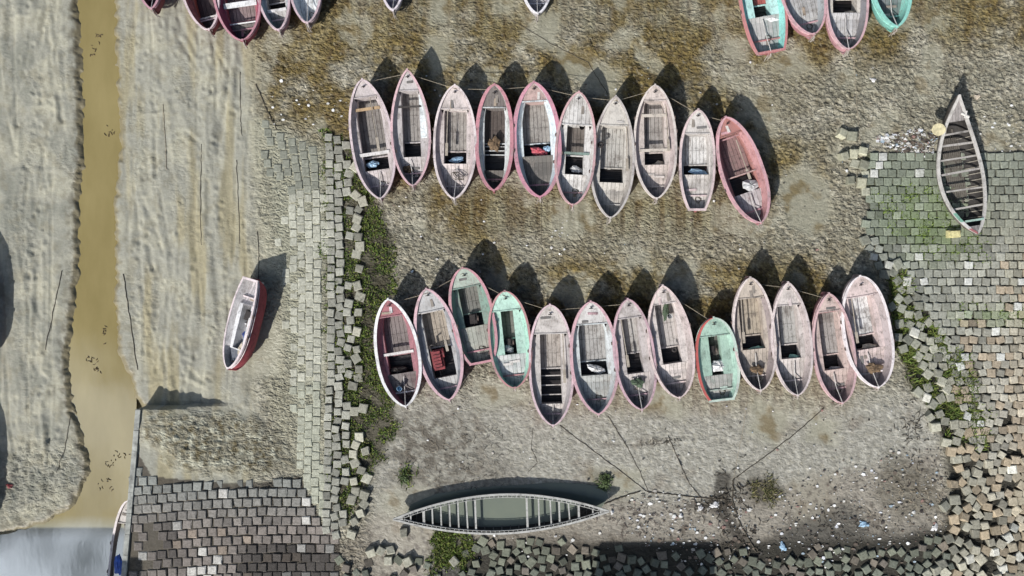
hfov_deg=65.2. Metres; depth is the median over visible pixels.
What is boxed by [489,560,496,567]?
concrete block
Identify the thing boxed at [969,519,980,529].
concrete block
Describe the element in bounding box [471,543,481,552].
concrete block
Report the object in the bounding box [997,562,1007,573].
concrete block
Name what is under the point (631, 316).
wooden boat
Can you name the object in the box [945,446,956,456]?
concrete block
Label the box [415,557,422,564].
concrete block
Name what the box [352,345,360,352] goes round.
concrete block
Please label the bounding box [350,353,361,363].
concrete block
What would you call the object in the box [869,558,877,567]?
concrete block
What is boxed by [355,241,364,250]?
concrete block
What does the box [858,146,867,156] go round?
concrete block
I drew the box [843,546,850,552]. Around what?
concrete block
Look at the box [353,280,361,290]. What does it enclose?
concrete block
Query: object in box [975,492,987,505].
concrete block
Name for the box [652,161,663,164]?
sack
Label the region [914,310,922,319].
concrete block
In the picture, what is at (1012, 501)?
concrete block
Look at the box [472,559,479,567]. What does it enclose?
concrete block
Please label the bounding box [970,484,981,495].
concrete block
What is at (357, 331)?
concrete block
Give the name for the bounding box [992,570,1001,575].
concrete block
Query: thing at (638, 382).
net heap
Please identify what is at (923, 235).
slope moss
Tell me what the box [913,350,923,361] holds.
concrete block
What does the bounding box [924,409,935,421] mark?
concrete block
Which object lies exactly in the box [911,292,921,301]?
concrete block
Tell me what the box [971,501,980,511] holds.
concrete block
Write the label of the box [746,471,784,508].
dry scrub
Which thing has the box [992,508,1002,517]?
concrete block
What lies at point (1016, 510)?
concrete block
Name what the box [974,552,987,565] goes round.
concrete block
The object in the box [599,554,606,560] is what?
concrete block
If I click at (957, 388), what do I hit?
concrete block
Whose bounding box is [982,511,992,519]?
concrete block
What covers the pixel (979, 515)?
concrete block
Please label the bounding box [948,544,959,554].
concrete block
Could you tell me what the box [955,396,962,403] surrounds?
concrete block
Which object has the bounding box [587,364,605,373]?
wrapped engine
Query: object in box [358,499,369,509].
concrete block
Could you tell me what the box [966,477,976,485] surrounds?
concrete block
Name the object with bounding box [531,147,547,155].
cloth bundle
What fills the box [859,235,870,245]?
concrete block
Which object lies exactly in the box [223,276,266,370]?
wooden boat
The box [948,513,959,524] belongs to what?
concrete block
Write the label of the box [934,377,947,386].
concrete block
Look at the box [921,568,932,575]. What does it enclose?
concrete block
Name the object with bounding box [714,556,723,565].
concrete block
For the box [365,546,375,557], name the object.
concrete block
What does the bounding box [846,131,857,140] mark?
concrete block
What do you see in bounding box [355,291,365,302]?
concrete block
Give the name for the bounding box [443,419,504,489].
pebbles
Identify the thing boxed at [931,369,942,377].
concrete block
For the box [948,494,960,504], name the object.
concrete block
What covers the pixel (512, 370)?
wooden boat
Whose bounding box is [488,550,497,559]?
concrete block
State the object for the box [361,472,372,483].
concrete block
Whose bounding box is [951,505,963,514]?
concrete block
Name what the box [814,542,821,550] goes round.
concrete block
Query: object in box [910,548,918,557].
concrete block
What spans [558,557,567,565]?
concrete block
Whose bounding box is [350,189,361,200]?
concrete block
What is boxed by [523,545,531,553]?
concrete block
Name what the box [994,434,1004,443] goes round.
concrete block
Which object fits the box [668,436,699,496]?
rope
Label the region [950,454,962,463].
concrete block
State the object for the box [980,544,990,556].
concrete block
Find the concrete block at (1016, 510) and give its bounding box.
[1011,505,1022,516]
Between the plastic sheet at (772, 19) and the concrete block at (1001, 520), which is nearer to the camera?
the plastic sheet at (772, 19)
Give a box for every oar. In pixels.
[369,97,379,150]
[436,311,448,351]
[445,110,447,155]
[562,334,565,382]
[621,320,629,366]
[626,126,628,170]
[665,104,669,150]
[736,140,750,178]
[741,299,744,342]
[851,299,858,342]
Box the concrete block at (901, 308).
[896,304,906,313]
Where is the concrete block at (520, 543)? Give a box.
[516,539,524,547]
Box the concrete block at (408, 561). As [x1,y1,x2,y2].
[402,555,414,567]
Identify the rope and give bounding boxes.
[45,271,61,349]
[56,416,70,472]
[123,274,137,369]
[163,107,166,168]
[200,144,201,244]
[236,160,239,243]
[240,72,241,134]
[256,84,276,129]
[257,232,258,278]
[451,172,463,179]
[512,20,607,93]
[561,426,645,490]
[604,491,639,504]
[608,417,647,489]
[647,491,730,500]
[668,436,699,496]
[732,479,755,551]
[733,404,746,478]
[735,408,823,477]
[854,56,861,156]
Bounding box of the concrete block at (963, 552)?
[959,546,968,556]
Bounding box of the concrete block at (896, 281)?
[892,276,902,285]
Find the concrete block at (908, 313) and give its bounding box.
[903,310,913,317]
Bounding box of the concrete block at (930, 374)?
[921,368,933,379]
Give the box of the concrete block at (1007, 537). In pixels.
[1001,531,1013,542]
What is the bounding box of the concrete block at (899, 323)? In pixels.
[894,319,904,328]
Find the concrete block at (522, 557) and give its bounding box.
[518,553,527,562]
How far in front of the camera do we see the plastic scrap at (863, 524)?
39.91 m
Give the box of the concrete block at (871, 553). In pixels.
[867,549,876,558]
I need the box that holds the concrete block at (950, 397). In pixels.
[945,393,954,401]
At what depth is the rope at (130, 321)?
39.97 m
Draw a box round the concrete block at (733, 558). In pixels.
[729,554,738,562]
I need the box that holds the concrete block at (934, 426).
[929,421,940,431]
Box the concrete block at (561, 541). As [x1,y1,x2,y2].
[557,537,566,545]
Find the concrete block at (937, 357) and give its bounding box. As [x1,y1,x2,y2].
[932,353,942,361]
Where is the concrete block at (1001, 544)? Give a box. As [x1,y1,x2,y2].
[995,538,1007,549]
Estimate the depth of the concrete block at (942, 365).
39.81 m
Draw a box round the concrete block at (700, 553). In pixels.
[695,548,705,558]
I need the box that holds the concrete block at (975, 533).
[969,529,979,537]
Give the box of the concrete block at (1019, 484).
[1015,480,1023,490]
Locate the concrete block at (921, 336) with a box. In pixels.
[918,331,926,341]
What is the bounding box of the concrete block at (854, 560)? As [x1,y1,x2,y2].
[849,555,858,564]
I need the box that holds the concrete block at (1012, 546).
[1007,541,1017,552]
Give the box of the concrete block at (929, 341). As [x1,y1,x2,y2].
[925,337,933,344]
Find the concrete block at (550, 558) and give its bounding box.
[546,553,554,562]
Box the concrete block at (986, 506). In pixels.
[980,502,992,511]
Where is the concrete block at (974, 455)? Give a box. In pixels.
[969,451,979,461]
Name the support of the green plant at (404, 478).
on the ground at (206, 416)
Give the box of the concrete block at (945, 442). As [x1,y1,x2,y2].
[940,437,951,446]
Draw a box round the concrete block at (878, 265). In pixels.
[874,261,883,270]
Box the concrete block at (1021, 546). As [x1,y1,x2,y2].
[1018,541,1023,551]
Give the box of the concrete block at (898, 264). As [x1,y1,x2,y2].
[891,258,903,270]
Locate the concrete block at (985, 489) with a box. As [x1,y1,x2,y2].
[980,485,989,493]
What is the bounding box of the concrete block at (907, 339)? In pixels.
[902,334,913,344]
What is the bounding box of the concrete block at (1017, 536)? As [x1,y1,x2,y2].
[1011,531,1021,540]
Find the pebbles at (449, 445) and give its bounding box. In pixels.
[390,393,529,493]
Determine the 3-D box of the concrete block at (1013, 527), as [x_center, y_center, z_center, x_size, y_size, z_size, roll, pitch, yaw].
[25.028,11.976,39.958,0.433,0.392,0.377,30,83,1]
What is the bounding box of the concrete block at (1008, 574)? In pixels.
[1003,572,1014,575]
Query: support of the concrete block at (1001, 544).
on the ground at (206, 416)
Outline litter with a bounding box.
[264,48,1021,573]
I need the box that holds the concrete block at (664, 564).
[660,560,667,567]
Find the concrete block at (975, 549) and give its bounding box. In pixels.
[969,545,980,554]
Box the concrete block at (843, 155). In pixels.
[837,151,849,160]
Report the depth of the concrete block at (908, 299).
39.79 m
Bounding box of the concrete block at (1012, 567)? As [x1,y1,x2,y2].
[1007,563,1017,572]
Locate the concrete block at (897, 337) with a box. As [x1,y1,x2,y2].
[893,333,902,341]
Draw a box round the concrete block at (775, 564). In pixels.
[771,559,780,568]
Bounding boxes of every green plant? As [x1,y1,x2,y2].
[398,469,411,484]
[594,472,613,491]
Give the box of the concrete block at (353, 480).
[349,477,357,485]
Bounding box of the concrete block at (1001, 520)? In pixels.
[997,516,1006,524]
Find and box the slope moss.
[867,183,1023,328]
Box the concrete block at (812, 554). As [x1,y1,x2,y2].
[806,549,817,559]
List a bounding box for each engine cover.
[711,359,724,371]
[742,179,758,191]
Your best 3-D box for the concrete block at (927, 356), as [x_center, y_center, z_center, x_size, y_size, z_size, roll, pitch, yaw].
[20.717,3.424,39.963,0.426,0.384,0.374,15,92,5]
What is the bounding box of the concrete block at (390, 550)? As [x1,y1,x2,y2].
[386,545,394,554]
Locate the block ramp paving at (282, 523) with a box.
[124,467,339,575]
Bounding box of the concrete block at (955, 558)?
[950,554,961,563]
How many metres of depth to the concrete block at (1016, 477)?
39.86 m
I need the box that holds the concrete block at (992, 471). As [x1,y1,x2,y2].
[988,467,996,474]
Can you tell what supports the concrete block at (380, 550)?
on the ground at (206, 416)
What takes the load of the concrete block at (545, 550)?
on the ground at (206, 416)
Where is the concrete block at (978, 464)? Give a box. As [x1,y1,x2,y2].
[973,460,983,468]
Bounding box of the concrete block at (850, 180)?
[845,176,854,184]
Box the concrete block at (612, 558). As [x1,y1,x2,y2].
[608,555,615,562]
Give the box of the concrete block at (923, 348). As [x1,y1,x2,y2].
[918,344,929,352]
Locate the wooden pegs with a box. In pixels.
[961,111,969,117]
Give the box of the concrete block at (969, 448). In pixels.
[965,443,974,453]
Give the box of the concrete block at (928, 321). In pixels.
[923,317,933,326]
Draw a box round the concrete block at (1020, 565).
[1016,561,1023,570]
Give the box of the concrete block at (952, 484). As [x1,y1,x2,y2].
[947,480,958,487]
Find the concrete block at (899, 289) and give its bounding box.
[896,284,905,294]
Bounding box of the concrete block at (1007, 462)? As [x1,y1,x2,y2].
[1001,457,1011,466]
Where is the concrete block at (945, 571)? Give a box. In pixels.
[940,567,951,575]
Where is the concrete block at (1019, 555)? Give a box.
[1013,551,1023,561]
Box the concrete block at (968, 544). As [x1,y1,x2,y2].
[963,539,973,548]
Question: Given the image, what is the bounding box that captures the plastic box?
[788,354,799,357]
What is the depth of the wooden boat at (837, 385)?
39.20 m
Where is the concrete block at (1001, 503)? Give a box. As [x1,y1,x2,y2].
[995,498,1007,509]
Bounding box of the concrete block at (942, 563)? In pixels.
[934,558,947,569]
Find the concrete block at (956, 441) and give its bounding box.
[951,436,961,445]
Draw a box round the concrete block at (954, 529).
[946,524,960,534]
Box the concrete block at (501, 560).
[498,557,505,565]
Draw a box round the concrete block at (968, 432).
[963,427,973,438]
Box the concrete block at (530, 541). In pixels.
[526,537,534,544]
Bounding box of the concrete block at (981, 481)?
[976,477,986,485]
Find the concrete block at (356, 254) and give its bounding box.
[351,249,361,258]
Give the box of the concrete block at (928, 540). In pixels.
[924,536,932,544]
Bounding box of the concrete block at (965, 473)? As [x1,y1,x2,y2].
[961,468,970,478]
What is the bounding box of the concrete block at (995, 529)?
[990,524,1000,534]
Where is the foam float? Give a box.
[931,123,945,135]
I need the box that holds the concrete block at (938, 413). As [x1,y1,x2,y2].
[933,409,944,417]
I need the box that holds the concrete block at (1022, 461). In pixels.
[1020,456,1023,465]
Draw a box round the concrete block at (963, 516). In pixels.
[958,512,969,521]
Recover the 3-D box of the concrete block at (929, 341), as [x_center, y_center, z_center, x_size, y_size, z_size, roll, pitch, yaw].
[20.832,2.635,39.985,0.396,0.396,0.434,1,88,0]
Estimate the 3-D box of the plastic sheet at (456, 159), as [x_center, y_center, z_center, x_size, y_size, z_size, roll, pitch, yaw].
[-2.744,-6.320,39.447,0.761,0.206,0.328,-13,90,0]
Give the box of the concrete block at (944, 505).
[938,500,950,511]
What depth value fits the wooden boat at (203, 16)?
39.36 m
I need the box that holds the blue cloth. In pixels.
[114,554,121,574]
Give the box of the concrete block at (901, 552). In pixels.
[897,547,905,556]
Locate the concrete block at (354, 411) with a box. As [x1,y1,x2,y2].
[350,407,358,415]
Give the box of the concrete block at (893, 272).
[890,268,898,277]
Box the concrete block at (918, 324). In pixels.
[915,321,924,330]
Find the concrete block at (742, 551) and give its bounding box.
[739,548,747,555]
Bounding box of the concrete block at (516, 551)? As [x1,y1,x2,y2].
[512,547,520,555]
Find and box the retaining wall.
[121,407,141,575]
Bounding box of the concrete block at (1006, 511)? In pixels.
[1001,507,1011,515]
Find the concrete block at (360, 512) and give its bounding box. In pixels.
[355,508,366,517]
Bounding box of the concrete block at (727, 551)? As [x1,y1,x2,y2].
[724,547,731,554]
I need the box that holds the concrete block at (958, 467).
[953,463,963,472]
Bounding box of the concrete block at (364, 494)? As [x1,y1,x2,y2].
[359,488,370,500]
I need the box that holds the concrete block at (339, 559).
[334,554,344,564]
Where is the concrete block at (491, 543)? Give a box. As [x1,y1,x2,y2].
[487,539,495,547]
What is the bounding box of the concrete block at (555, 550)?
[551,546,560,554]
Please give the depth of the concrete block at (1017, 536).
39.81 m
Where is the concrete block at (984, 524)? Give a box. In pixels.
[980,520,989,529]
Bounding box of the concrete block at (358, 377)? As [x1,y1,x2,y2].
[353,373,362,381]
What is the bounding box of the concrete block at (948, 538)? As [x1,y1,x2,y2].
[943,532,954,543]
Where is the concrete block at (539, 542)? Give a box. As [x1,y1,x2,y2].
[535,538,543,546]
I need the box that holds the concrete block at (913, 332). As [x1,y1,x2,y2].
[907,327,919,338]
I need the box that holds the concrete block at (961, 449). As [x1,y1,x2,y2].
[956,444,965,454]
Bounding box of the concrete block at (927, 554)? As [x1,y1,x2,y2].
[923,550,931,558]
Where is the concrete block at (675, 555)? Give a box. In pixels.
[671,551,679,560]
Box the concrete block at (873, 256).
[869,253,877,260]
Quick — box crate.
[429,344,445,376]
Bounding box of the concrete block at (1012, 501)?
[1007,496,1017,505]
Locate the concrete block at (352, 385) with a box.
[348,381,357,390]
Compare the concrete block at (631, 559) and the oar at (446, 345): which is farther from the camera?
the concrete block at (631, 559)
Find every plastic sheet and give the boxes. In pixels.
[449,156,462,162]
[688,169,707,174]
[765,16,778,21]
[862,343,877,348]
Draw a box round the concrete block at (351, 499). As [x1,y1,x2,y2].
[346,492,356,504]
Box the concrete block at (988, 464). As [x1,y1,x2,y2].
[983,459,993,468]
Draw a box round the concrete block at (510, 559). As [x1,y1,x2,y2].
[507,556,514,563]
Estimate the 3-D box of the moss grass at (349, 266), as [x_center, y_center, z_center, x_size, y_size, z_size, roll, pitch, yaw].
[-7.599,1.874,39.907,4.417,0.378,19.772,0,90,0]
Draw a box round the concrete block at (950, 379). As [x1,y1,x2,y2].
[947,376,955,385]
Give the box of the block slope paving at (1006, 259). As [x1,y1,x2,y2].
[322,133,1023,575]
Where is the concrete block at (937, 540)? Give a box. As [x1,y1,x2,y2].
[932,535,941,544]
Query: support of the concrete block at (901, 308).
on the ground at (206, 416)
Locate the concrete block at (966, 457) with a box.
[962,453,970,462]
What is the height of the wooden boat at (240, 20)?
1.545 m
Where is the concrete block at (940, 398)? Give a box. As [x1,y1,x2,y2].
[934,392,946,403]
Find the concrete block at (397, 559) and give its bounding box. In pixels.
[393,554,402,565]
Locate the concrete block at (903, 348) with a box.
[898,343,908,353]
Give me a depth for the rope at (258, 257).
39.95 m
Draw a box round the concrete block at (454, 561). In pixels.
[449,555,459,566]
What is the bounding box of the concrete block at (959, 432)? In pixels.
[952,428,964,436]
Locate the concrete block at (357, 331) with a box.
[352,326,361,336]
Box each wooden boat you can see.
[107,500,127,575]
[142,0,164,17]
[183,0,220,37]
[212,0,260,48]
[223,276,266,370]
[257,0,290,37]
[291,0,321,31]
[347,78,396,205]
[372,297,422,409]
[383,0,402,18]
[389,68,431,192]
[414,287,463,404]
[432,84,476,203]
[448,266,497,365]
[475,83,514,193]
[486,289,532,391]
[513,81,562,202]
[524,0,549,23]
[527,303,573,429]
[553,91,597,210]
[568,300,619,417]
[589,95,635,225]
[611,297,657,413]
[633,84,677,204]
[645,284,695,402]
[678,108,716,211]
[695,315,739,402]
[715,116,770,230]
[731,276,777,394]
[739,0,787,60]
[769,281,813,399]
[781,0,826,41]
[810,292,857,406]
[825,0,869,56]
[838,274,894,391]
[869,0,911,36]
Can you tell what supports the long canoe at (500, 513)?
on the ground at (206, 416)
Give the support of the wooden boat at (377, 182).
on the ground at (206, 416)
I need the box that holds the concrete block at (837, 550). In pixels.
[833,546,841,554]
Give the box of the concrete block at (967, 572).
[962,568,973,575]
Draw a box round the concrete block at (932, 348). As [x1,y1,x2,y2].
[929,344,938,353]
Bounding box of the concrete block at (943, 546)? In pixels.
[937,541,948,552]
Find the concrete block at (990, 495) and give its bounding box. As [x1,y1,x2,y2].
[986,491,996,501]
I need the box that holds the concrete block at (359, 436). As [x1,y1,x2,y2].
[355,432,363,441]
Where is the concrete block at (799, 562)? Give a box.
[794,557,803,567]
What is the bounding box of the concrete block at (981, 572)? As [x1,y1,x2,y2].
[975,568,986,575]
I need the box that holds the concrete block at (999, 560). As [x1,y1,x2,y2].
[993,555,1005,565]
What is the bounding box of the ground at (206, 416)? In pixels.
[0,0,1023,575]
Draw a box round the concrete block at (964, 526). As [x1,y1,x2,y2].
[958,521,971,531]
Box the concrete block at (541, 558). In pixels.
[537,555,545,562]
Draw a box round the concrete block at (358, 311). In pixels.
[354,308,362,315]
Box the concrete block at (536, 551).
[532,547,539,554]
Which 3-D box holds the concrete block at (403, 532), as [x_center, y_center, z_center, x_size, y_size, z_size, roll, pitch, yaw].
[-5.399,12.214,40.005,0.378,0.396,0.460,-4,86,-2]
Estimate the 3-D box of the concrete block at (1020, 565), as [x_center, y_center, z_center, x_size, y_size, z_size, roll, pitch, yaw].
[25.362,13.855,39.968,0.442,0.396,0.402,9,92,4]
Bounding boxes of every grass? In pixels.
[316,128,403,522]
[395,269,993,575]
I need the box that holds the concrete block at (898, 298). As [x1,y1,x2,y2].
[893,293,903,303]
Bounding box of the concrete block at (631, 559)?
[627,555,636,564]
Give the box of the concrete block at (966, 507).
[959,502,972,512]
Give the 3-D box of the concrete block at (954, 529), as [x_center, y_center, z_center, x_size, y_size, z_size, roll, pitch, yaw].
[22.002,12.012,39.847,0.472,0.397,0.458,29,94,5]
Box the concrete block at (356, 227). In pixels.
[351,222,361,232]
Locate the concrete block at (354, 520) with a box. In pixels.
[349,515,359,526]
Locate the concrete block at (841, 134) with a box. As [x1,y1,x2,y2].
[835,128,847,139]
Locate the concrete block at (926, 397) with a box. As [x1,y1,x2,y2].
[920,392,931,402]
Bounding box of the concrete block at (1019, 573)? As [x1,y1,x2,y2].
[1015,569,1023,575]
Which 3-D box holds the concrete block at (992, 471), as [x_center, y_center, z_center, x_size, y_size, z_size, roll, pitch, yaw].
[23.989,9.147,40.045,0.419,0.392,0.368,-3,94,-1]
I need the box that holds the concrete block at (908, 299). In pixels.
[903,294,913,304]
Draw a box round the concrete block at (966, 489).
[961,484,972,495]
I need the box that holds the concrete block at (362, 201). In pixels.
[357,195,368,206]
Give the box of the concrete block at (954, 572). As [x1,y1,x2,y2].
[950,569,962,575]
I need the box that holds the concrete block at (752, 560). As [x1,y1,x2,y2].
[748,556,757,566]
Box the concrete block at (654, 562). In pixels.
[650,557,659,567]
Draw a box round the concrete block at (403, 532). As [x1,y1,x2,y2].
[400,527,407,536]
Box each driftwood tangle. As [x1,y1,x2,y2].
[555,503,688,543]
[624,438,680,447]
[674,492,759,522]
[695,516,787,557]
[713,455,765,532]
[780,500,895,548]
[868,461,946,535]
[890,399,928,469]
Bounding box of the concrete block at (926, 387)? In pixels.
[922,383,933,392]
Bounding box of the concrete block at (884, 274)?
[879,269,889,278]
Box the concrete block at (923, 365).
[916,361,927,370]
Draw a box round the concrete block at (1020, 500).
[1018,497,1023,504]
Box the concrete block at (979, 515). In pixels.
[972,510,984,519]
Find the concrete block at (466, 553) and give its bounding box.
[462,548,468,557]
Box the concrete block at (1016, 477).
[1011,472,1021,482]
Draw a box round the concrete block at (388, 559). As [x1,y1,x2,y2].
[384,555,392,564]
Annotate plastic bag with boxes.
[366,160,378,167]
[543,146,550,151]
[570,165,581,172]
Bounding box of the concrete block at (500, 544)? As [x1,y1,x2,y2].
[497,540,504,549]
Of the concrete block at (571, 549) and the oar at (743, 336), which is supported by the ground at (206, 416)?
the concrete block at (571, 549)
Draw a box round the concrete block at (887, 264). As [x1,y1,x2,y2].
[883,260,893,269]
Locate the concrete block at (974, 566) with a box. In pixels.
[969,562,980,571]
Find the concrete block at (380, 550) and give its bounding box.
[375,545,385,555]
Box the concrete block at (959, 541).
[952,535,963,546]
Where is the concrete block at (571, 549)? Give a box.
[567,544,577,554]
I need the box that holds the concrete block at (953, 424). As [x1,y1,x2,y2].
[949,419,958,429]
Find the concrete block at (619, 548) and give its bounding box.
[614,544,623,551]
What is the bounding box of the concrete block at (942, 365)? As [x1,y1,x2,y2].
[938,362,947,369]
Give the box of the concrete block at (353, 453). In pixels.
[349,450,357,458]
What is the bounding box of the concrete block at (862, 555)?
[856,549,868,560]
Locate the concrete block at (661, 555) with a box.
[656,550,666,559]
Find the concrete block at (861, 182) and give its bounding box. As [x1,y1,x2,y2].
[856,177,866,187]
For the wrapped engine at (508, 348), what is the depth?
39.32 m
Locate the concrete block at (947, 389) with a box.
[939,384,952,394]
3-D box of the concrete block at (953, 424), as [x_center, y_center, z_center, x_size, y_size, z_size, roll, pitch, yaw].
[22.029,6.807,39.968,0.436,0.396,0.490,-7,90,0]
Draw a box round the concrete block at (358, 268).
[355,264,363,272]
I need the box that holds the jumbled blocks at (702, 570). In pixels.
[341,543,954,575]
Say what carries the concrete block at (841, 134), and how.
on the ground at (206, 416)
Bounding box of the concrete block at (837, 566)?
[833,563,841,570]
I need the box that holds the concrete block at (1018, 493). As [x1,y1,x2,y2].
[1013,489,1022,496]
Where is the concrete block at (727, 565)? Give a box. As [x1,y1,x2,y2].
[724,562,731,569]
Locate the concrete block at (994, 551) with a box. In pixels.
[990,547,999,556]
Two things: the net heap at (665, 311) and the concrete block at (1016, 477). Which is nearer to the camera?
the net heap at (665, 311)
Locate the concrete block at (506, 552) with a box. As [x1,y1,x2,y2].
[502,548,510,556]
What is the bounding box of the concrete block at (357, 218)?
[352,213,363,224]
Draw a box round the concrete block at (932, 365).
[927,361,936,369]
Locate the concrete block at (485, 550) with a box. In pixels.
[480,545,490,554]
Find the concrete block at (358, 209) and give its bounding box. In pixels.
[354,204,363,214]
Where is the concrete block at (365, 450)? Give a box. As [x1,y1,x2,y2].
[361,446,369,455]
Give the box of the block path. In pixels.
[261,120,327,516]
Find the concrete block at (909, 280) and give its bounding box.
[903,277,911,286]
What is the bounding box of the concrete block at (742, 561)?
[738,556,748,566]
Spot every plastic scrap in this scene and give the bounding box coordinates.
[709,501,718,507]
[779,541,786,550]
[858,521,868,526]
[931,523,937,530]
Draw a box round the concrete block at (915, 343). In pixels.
[910,338,920,348]
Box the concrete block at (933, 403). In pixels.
[925,398,938,409]
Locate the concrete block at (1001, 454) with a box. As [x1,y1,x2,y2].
[997,450,1006,459]
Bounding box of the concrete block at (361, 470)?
[356,465,366,474]
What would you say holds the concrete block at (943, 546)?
on the ground at (206, 416)
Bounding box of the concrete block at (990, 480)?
[985,476,995,484]
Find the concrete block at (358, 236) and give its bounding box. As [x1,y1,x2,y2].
[354,232,363,240]
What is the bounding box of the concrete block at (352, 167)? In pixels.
[349,161,356,173]
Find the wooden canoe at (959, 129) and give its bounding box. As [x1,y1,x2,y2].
[936,94,986,233]
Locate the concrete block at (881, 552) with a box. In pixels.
[877,549,885,556]
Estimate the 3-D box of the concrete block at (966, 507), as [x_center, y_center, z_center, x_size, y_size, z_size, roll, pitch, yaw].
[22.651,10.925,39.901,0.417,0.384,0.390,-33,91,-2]
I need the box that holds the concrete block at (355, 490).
[351,486,360,495]
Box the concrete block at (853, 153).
[849,149,858,158]
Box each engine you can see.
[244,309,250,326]
[469,313,478,325]
[504,345,513,352]
[505,337,513,353]
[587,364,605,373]
[709,345,716,358]
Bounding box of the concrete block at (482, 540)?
[477,535,488,546]
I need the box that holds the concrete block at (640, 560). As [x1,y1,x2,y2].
[637,556,645,565]
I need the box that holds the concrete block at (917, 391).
[910,386,923,397]
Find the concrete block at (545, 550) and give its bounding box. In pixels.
[541,546,549,555]
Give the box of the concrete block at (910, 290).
[906,286,914,293]
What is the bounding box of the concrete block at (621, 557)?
[616,552,626,562]
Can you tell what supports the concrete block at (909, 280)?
on the ground at (206, 416)
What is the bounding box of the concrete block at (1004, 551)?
[999,547,1008,555]
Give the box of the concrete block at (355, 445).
[350,439,360,449]
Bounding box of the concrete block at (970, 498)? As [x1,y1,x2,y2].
[964,493,976,504]
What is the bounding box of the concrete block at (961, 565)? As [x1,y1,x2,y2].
[956,560,966,570]
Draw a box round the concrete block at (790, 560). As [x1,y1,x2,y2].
[784,554,795,565]
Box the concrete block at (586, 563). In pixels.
[581,559,591,569]
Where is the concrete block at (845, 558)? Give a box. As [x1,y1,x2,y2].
[840,554,849,563]
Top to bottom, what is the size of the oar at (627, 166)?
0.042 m
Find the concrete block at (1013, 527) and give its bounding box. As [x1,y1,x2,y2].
[1008,523,1018,532]
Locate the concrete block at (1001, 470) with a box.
[997,466,1006,473]
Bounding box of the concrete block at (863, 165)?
[857,159,869,170]
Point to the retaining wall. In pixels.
(127, 535)
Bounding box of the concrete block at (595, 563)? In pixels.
[592,560,599,567]
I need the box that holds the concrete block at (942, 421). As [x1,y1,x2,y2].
[939,417,949,425]
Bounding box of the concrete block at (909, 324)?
[904,320,914,328]
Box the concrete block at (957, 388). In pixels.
[950,385,960,394]
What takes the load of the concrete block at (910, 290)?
on the ground at (206, 416)
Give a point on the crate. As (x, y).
(437, 356)
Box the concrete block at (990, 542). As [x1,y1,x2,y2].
[985,537,995,546]
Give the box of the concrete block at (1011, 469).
[1006,465,1016,473]
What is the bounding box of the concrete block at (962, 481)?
[956,476,966,486]
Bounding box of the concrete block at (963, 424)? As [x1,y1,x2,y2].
[959,420,968,427]
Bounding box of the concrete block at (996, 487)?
[991,483,1001,490]
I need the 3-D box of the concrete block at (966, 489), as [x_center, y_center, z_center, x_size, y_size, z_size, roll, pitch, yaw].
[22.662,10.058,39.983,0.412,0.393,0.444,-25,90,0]
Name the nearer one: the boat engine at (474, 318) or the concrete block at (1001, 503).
the boat engine at (474, 318)
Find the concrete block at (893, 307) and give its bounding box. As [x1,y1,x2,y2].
[887,301,896,311]
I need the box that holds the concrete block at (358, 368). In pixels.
[355,365,362,372]
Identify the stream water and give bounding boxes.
[0,0,136,575]
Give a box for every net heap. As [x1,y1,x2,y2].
[403,165,413,173]
[488,135,499,151]
[630,378,644,387]
[662,304,668,320]
[750,364,763,374]
[865,363,883,373]
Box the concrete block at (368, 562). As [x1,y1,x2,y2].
[363,558,373,567]
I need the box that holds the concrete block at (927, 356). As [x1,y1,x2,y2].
[922,353,932,360]
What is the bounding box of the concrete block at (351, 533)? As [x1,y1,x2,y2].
[346,528,356,539]
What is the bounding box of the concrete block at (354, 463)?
[349,458,361,468]
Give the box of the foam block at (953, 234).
[945,230,960,237]
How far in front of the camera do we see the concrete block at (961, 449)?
39.79 m
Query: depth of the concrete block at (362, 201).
39.78 m
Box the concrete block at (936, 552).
[931,546,941,557]
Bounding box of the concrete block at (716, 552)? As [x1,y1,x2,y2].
[711,546,721,557]
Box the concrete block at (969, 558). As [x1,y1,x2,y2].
[963,553,974,563]
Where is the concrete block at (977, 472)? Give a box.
[970,467,982,477]
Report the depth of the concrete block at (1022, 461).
39.79 m
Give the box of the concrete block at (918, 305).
[913,301,922,309]
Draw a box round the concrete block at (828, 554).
[824,551,831,557]
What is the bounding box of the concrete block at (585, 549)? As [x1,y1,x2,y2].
[581,546,588,553]
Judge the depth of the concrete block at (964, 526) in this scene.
39.71 m
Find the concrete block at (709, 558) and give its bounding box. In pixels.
[704,553,714,563]
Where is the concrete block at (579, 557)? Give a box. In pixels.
[576,554,583,561]
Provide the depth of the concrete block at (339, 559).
39.88 m
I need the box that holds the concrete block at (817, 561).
[813,556,822,565]
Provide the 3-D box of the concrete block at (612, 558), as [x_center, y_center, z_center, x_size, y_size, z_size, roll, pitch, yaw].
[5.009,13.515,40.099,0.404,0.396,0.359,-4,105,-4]
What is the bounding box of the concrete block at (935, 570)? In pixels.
[929,565,940,575]
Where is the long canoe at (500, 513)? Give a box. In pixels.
[393,493,608,534]
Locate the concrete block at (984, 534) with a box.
[980,529,989,539]
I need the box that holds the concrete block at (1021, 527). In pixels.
[1017,522,1023,531]
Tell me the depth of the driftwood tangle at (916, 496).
39.95 m
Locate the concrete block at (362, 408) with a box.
[358,403,368,413]
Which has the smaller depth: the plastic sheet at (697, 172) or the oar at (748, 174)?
the oar at (748, 174)
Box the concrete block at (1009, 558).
[1005,554,1015,563]
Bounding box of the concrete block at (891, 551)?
[887,547,896,556]
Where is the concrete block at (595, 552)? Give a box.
[591,548,599,555]
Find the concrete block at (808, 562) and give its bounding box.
[803,558,813,567]
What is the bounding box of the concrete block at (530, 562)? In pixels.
[525,556,536,568]
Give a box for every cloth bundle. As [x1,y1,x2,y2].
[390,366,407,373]
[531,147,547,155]

